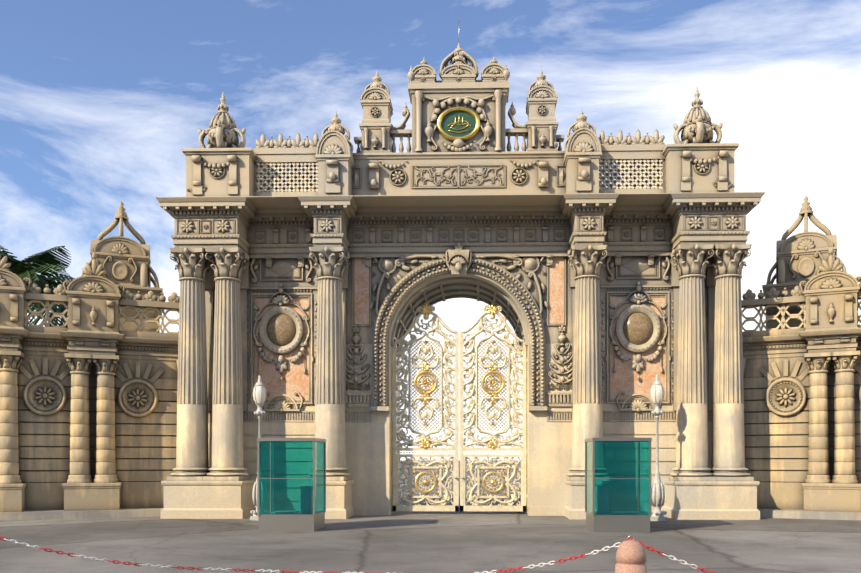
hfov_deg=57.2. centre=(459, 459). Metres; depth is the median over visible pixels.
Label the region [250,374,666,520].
lamp posts
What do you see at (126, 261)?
sand tower
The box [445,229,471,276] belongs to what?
keystone
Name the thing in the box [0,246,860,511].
wall
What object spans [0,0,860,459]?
sky
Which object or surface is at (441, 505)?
painted door
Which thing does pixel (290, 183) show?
lattice panel
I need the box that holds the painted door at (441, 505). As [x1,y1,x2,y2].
[392,305,526,511]
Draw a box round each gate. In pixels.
[155,192,764,480]
[160,343,759,519]
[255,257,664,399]
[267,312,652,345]
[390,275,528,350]
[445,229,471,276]
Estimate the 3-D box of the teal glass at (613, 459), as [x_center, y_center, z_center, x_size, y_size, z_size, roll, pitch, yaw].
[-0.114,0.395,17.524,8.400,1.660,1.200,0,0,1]
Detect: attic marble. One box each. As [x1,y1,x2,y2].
[181,68,738,196]
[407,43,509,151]
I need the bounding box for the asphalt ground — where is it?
[0,460,860,572]
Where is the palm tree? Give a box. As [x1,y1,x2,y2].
[0,245,74,327]
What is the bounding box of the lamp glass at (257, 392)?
[253,385,663,403]
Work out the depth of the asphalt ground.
14.45 m
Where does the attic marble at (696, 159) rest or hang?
on the marble gate at (684, 254)
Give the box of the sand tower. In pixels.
[81,196,846,332]
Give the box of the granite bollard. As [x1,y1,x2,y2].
[615,540,646,572]
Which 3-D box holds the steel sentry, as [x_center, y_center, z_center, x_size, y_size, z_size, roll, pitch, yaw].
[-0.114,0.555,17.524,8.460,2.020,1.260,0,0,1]
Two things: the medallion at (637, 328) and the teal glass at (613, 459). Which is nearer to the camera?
the teal glass at (613, 459)
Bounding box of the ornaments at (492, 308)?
[413,301,505,494]
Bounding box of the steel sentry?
[257,438,651,531]
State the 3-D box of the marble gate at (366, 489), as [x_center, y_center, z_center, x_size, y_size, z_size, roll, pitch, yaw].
[0.011,-0.815,22.727,15.604,4.760,4.390,0,0,1]
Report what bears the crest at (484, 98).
on the attic marble at (696, 159)
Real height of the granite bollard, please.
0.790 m
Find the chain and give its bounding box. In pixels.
[0,536,716,572]
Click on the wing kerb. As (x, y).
(155, 512)
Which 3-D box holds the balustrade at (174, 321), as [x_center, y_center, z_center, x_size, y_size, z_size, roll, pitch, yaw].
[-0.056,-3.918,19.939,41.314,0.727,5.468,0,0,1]
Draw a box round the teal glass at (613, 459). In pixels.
[260,441,648,514]
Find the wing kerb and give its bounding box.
[0,508,860,520]
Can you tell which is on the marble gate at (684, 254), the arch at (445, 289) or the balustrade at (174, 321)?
the arch at (445, 289)
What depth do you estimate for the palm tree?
30.77 m
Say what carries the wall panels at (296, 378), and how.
attached to the marble gate at (684, 254)

